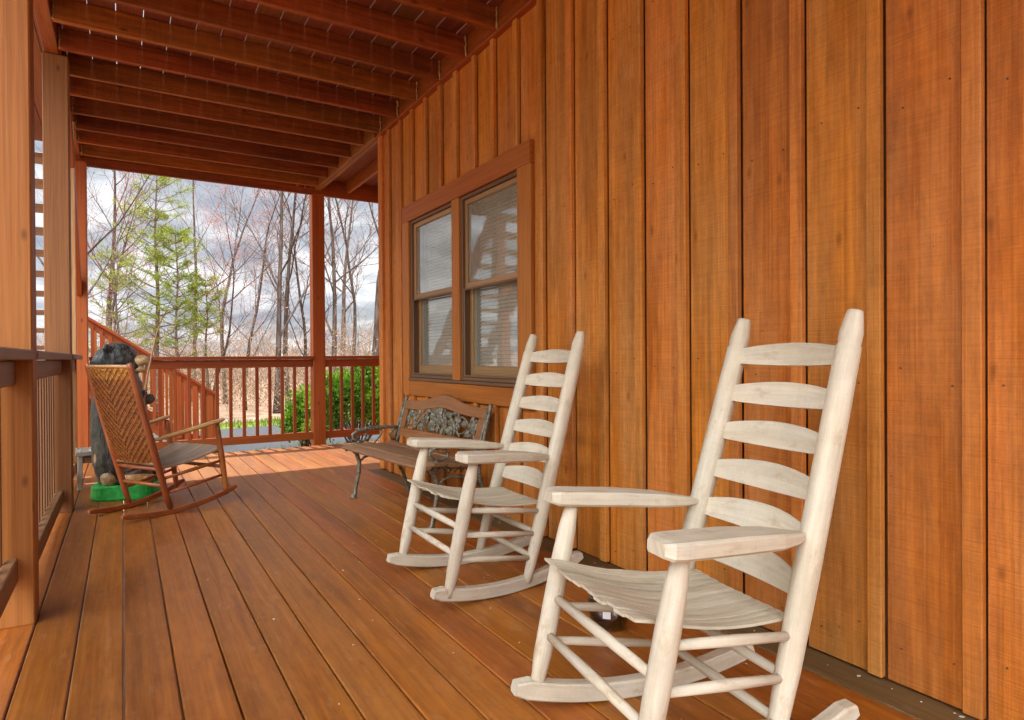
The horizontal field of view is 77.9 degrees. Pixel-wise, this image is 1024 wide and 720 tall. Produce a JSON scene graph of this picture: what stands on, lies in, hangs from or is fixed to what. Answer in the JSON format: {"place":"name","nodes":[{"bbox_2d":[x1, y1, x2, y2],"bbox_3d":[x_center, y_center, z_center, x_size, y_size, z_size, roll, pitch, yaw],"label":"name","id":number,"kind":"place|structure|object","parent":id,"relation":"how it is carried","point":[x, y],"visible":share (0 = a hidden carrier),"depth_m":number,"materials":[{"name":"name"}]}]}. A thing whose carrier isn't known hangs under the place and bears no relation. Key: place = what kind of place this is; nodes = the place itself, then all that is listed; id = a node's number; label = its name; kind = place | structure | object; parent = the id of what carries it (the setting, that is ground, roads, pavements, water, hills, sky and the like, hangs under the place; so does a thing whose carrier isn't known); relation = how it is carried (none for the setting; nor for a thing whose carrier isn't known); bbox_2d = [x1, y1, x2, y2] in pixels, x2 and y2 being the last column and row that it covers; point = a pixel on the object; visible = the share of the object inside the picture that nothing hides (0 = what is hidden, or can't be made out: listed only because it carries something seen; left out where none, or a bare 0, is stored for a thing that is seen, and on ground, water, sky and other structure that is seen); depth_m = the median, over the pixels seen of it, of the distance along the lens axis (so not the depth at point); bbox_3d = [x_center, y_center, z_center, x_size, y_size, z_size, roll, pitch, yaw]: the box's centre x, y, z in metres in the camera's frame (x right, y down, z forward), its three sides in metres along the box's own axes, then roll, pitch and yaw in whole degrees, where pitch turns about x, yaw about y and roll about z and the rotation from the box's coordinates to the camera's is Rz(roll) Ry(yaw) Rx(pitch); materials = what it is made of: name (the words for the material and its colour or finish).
{"place":"outdoors","nodes":[
{"label":"outdoors","id":0,"kind":"place"},
{"bbox_2d":[75,447,91,489],"bbox_3d":[-3.319,0.852,5.028,0.240,0.291,0.340,-1,0,-34],"label":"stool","id":1,"kind":"object","parent":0,"point":[83,454],"visible":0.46,"depth_m":4.86,"materials":[{"name":"grey wood"}]},
{"bbox_2d":[65,382,348,719],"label":"ground","id":2,"kind":"structure","parent":0,"point":[237,413],"depth_m":16.98,"materials":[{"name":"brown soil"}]},
{"bbox_2d":[70,104,88,447],"bbox_3d":[-3.854,-0.262,5.583,0.140,3.517,1.530,-1,0,-32],"label":"porch post","id":3,"kind":"object","parent":2,"relation":"on","point":[82,293],"visible":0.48,"depth_m":6.13,"materials":[{"name":"red wood"}]},
{"bbox_2d":[42,172,153,338],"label":"bare tree","id":4,"kind":"object","parent":2,"relation":"on","point":[118,330],"visible":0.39,"depth_m":23.49,"materials":[{"name":"brown plant"}]},
{"bbox_2d":[36,172,169,329],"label":"bare tree","id":5,"kind":"object","parent":2,"relation":"on","point":[113,302],"visible":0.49,"depth_m":18.69,"materials":[{"name":"brown plant"}]},
{"bbox_2d":[35,142,182,297],"bbox_3d":[-9.437,-3.211,14.370,5.595,9.680,4.208,0,0,1],"label":"bare tree","id":6,"kind":"object","parent":2,"relation":"on","point":[97,243],"visible":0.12,"depth_m":14.44,"materials":[{"name":"brown plant"}]},
{"bbox_2d":[88,246,160,353],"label":"pine tree","id":7,"kind":"object","parent":2,"relation":"on","point":[114,318],"visible":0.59,"depth_m":16.76,"materials":[{"name":"green plant"}]},
{"bbox_2d":[87,169,169,343],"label":"bare tree","id":8,"kind":"object","parent":2,"relation":"on","point":[114,217],"visible":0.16,"depth_m":29.42,"materials":[{"name":"brown plant"}]},
{"bbox_2d":[93,174,221,411],"bbox_3d":[-9.783,-2.042,17.535,3.063,7.094,3.118,0,0,14],"label":"pine tree","id":9,"kind":"object","parent":2,"relation":"on","point":[161,179],"visible":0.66,"depth_m":17.39,"materials":[{"name":"green plant"}]},
{"bbox_2d":[118,225,211,370],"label":"pine tree","id":10,"kind":"object","parent":2,"relation":"on","point":[157,277],"visible":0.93,"depth_m":16.87,"materials":[{"name":"green plant"}]},
{"bbox_2d":[112,179,285,400],"bbox_3d":[-11.960,-3.881,25.566,6.582,11.388,4.950,0,0,-10],"label":"bare tree","id":11,"kind":"object","parent":2,"relation":"on","point":[194,227],"visible":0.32,"depth_m":25.14,"materials":[{"name":"brown plant"}]},
{"bbox_2d":[182,271,230,386],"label":"pine tree","id":12,"kind":"object","parent":2,"relation":"on","point":[202,283],"visible":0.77,"depth_m":17.57,"materials":[{"name":"green plant"}]},
{"bbox_2d":[37,287,378,414],"bbox_3d":[-12.258,-0.172,33.202,25.271,5.411,40.891,-1,0,-32],"label":"brushwood","id":13,"kind":"object","parent":2,"relation":"on","point":[239,353],"depth_m":19.03,"materials":[{"name":"brown plant"}]},
{"bbox_2d":[153,419,278,433],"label":"grass verge","id":14,"kind":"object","parent":2,"relation":"on","point":[223,427],"depth_m":14.32,"materials":[{"name":"plant"}]},
{"bbox_2d":[184,415,372,449],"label":"grass","id":15,"kind":"structure","parent":14,"relation":"on","point":[262,420],"depth_m":14.27,"materials":[{"name":"green plant"}]},
{"bbox_2d":[124,181,308,409],"bbox_3d":[-8.650,-2.824,19.428,5.648,8.931,3.389,-1,0,-39],"label":"bare tree","id":16,"kind":"object","parent":2,"relation":"on","point":[256,310],"visible":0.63,"depth_m":19.75,"materials":[{"name":"brown plant"}]},
{"bbox_2d":[150,179,301,403],"bbox_3d":[-10.695,-3.612,23.600,4.584,10.744,5.014,0,0,-4],"label":"bare tree","id":17,"kind":"object","parent":2,"relation":"on","point":[230,274],"visible":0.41,"depth_m":22.98,"materials":[{"name":"brown plant"}]},
{"bbox_2d":[188,184,287,391],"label":"bare tree","id":18,"kind":"object","parent":2,"relation":"on","point":[231,306],"visible":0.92,"depth_m":17.16,"materials":[{"name":"brown plant"}]},
{"bbox_2d":[191,182,369,412],"bbox_3d":[-5.756,-3.799,17.377,6.253,10.819,4.702,0,0,41],"label":"bare tree","id":19,"kind":"object","parent":2,"relation":"on","point":[279,333],"visible":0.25,"depth_m":17.55,"materials":[{"name":"brown plant"}]},
{"bbox_2d":[239,191,339,408],"bbox_3d":[-6.207,-4.004,19.470,5.265,11.281,4.813,0,0,21],"label":"bare tree","id":20,"kind":"object","parent":2,"relation":"on","point":[285,303],"visible":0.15,"depth_m":19.49,"materials":[{"name":"brown plant"}]},
{"bbox_2d":[219,187,377,355],"bbox_3d":[-6.390,-3.479,21.668,3.924,10.341,6.539,0,0,36],"label":"bare tree","id":21,"kind":"object","parent":2,"relation":"on","point":[302,311],"visible":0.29,"depth_m":20.99,"materials":[{"name":"brown plant"}]},
{"bbox_2d":[278,383,334,446],"bbox_3d":[-3.319,0.920,10.315,0.951,1.115,0.909,-1,0,-32],"label":"shrub","id":22,"kind":"object","parent":2,"relation":"on","point":[288,417],"visible":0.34,"depth_m":10.06,"materials":[{"name":"green plant"}]},
{"bbox_2d":[284,200,377,371],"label":"bare tree","id":23,"kind":"object","parent":2,"relation":"on","point":[344,309],"visible":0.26,"depth_m":38.54,"materials":[{"name":"brown plant"}]},
{"bbox_2d":[287,195,378,371],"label":"bare tree","id":24,"kind":"object","parent":2,"relation":"on","point":[333,287],"visible":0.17,"depth_m":21.03,"materials":[{"name":"brown plant"}]},
{"bbox_2d":[288,195,377,372],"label":"bare tree","id":25,"kind":"object","parent":2,"relation":"on","point":[350,275],"visible":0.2,"depth_m":24.92,"materials":[{"name":"brown plant"}]},
{"bbox_2d":[301,353,379,442],"bbox_3d":[-2.371,0.688,9.739,1.732,1.578,1.972,-1,0,-32],"label":"shrub","id":26,"kind":"object","parent":2,"relation":"on","point":[347,396],"visible":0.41,"depth_m":9.38,"materials":[{"name":"green plant"}]},
{"bbox_2d":[361,202,378,355],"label":"bare tree","id":27,"kind":"object","parent":2,"relation":"on","point":[376,333],"depth_m":17.15,"materials":[{"name":"brown plant"}]},
{"bbox_2d":[378,0,1023,719],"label":"house","id":28,"kind":"structure","parent":2,"relation":"on","point":[654,200],"depth_m":2.32,"materials":[{"name":"brown wood"}]},
{"bbox_2d":[33,0,535,203],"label":"deck","id":29,"kind":"structure","parent":28,"relation":"attached to","point":[314,97],"depth_m":4.63,"materials":[{"name":"brown wood"}]},
{"bbox_2d":[402,139,534,409],"bbox_3d":[-0.284,-0.520,4.460,0.290,1.800,2.100,-1,0,-32],"label":"window","id":30,"kind":"structure","parent":28,"relation":"in","point":[465,337],"depth_m":4.33,"materials":[{"name":"brown wood"}]},
{"bbox_2d":[0,440,978,719],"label":"porch floor","id":31,"kind":"structure","parent":28,"relation":"attached to","point":[284,536],"depth_m":2.36,"materials":[{"name":"brown wood"}]},
{"bbox_2d":[0,0,38,629],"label":"porch post","id":32,"kind":"object","parent":31,"relation":"on","point":[19,467],"visible":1,"depth_m":2.37,"materials":[{"name":"brown wood"}]},
{"bbox_2d":[0,347,33,617],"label":"porch railing","id":33,"kind":"object","parent":32,"relation":"attached to","point":[8,575],"visible":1,"depth_m":2.21,"materials":[{"name":"brown wood"}]},
{"bbox_2d":[37,350,71,559],"bbox_3d":[-2.445,0.450,3.301,0.145,0.978,1.923,-1,0,-32],"label":"porch railing","id":34,"kind":"object","parent":32,"relation":"attached to","point":[50,499],"visible":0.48,"depth_m":3.57,"materials":[{"name":"brown wood"}]},
{"bbox_2d":[42,52,73,512],"bbox_3d":[-2.993,-0.493,4.176,0.140,2.984,0.140,-1,0,-32],"label":"porch post","id":35,"kind":"object","parent":31,"relation":"on","point":[57,203],"visible":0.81,"depth_m":4.12,"materials":[{"name":"brown wood"}]},
{"bbox_2d":[72,354,82,475],"bbox_3d":[-3.329,0.449,4.740,0.145,0.978,1.170,-1,0,-32],"label":"porch railing","id":36,"kind":"object","parent":35,"relation":"attached to","point":[76,357],"visible":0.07,"depth_m":5.05,"materials":[{"name":"brown wood"}]},
{"bbox_2d":[71,122,77,479],"bbox_3d":[-3.644,-0.488,5.260,0.040,2.970,0.040,-1,0,-32],"label":"slim post","id":37,"kind":"object","parent":31,"relation":"on","point":[74,322],"visible":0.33,"depth_m":5.25,"materials":[{"name":"brown wood"}]},
{"bbox_2d":[90,316,165,501],"bbox_3d":[-2.835,0.335,4.690,0.492,1.321,0.470,0,0,-14],"label":"carved bear","id":38,"kind":"object","parent":31,"relation":"on","point":[107,487],"visible":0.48,"depth_m":4.52},
{"bbox_2d":[85,363,236,519],"bbox_3d":[-2.358,0.505,4.250,0.635,0.979,0.745,0,0,26],"label":"rocking chair","id":39,"kind":"object","parent":31,"relation":"on","point":[126,423],"visible":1,"depth_m":4.05,"materials":[{"name":"brown wood"}]},
{"bbox_2d":[309,195,325,445],"bbox_3d":[-2.328,-0.322,7.586,0.145,3.600,0.143,-1,0,-32],"label":"porch post","id":40,"kind":"object","parent":31,"relation":"on","point":[317,311],"visible":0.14,"depth_m":7.53,"materials":[{"name":"red wood"}]},
{"bbox_2d":[89,356,313,449],"bbox_3d":[-3.310,0.455,6.951,2.205,0.988,0.145,-1,0,-32],"label":"porch railing","id":41,"kind":"object","parent":40,"relation":"attached to","point":[204,362],"visible":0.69,"depth_m":7.06,"materials":[{"name":"brown wood"}]},
{"bbox_2d":[325,356,379,437],"bbox_3d":[-1.334,0.437,8.164,2.139,0.988,0.145,-1,0,-32],"label":"porch railing","id":42,"kind":"object","parent":40,"relation":"attached to","point":[341,362],"visible":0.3,"depth_m":7.76,"materials":[{"name":"brown wood"}]},
{"bbox_2d":[341,395,496,527],"bbox_3d":[-0.645,0.616,4.188,0.538,0.753,1.180,-1,0,-37],"label":"park bench","id":43,"kind":"object","parent":31,"relation":"on","point":[398,453],"visible":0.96,"depth_m":4.22,"materials":[{"name":"wood"}]},
{"bbox_2d":[386,331,584,601],"bbox_3d":[-0.106,0.428,2.890,0.788,1.117,0.632,-1,0,-30],"label":"rocking chair","id":44,"kind":"object","parent":31,"relation":"on","point":[468,495],"visible":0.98,"depth_m":2.87,"materials":[{"name":"white wood"}]},
{"bbox_2d":[588,593,628,630],"bbox_3d":[0.360,0.896,2.352,0.160,0.178,0.160,-1,0,-32],"label":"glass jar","id":45,"kind":"object","parent":31,"relation":"on","point":[606,621],"visible":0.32,"depth_m":2.30,"materials":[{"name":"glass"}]},
{"bbox_2d":[272,523,964,718],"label":"floor debris","id":46,"kind":"object","parent":31,"relation":"on","point":[681,718],"visible":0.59,"depth_m":2.05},
{"bbox_2d":[511,309,863,719],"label":"rocking chair","id":47,"kind":"object","parent":31,"relation":"on","point":[676,597],"visible":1,"depth_m":1.65,"materials":[{"name":"white wood"}]},
{"bbox_2d":[35,0,378,356],"label":"sky","id":48,"kind":"structure","parent":0,"point":[365,295],"materials":[{"name":"white"}]},
{"bbox_2d":[148,354,347,382],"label":"hill","id":49,"kind":"structure","parent":0,"point":[248,370],"depth_m":72.55,"materials":[{"name":"brown plant"}]},
{"bbox_2d":[153,420,379,451],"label":"road","id":50,"kind":"structure","parent":0,"point":[263,430],"depth_m":11.35,"materials":[{"name":"asphalt"}]},
{"bbox_2d":[35,152,200,446],"bbox_3d":[-5.034,-0.340,7.938,2.661,3.720,3.652,-1,0,-32],"label":"outdoor staircase","id":51,"kind":"structure","parent":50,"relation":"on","point":[39,208],"depth_m":7.30,"materials":[{"name":"brown wood"}]},
{"bbox_2d":[88,327,207,437],"bbox_3d":[-5.537,0.498,9.706,1.690,2.279,0.125,-1,0,-32],"label":"stair railing","id":52,"kind":"object","parent":51,"relation":"attached to","point":[151,386],"visible":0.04,"depth_m":9.78,"materials":[{"name":"brown wood"}]},
{"bbox_2d":[88,316,215,439],"bbox_3d":[-5.024,0.499,8.870,1.690,2.279,0.125,-1,0,-32],"label":"stair railing","id":53,"kind":"object","parent":51,"relation":"attached to","point":[101,329],"visible":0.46,"depth_m":8.99,"materials":[{"name":"brown wood"}]}
]}

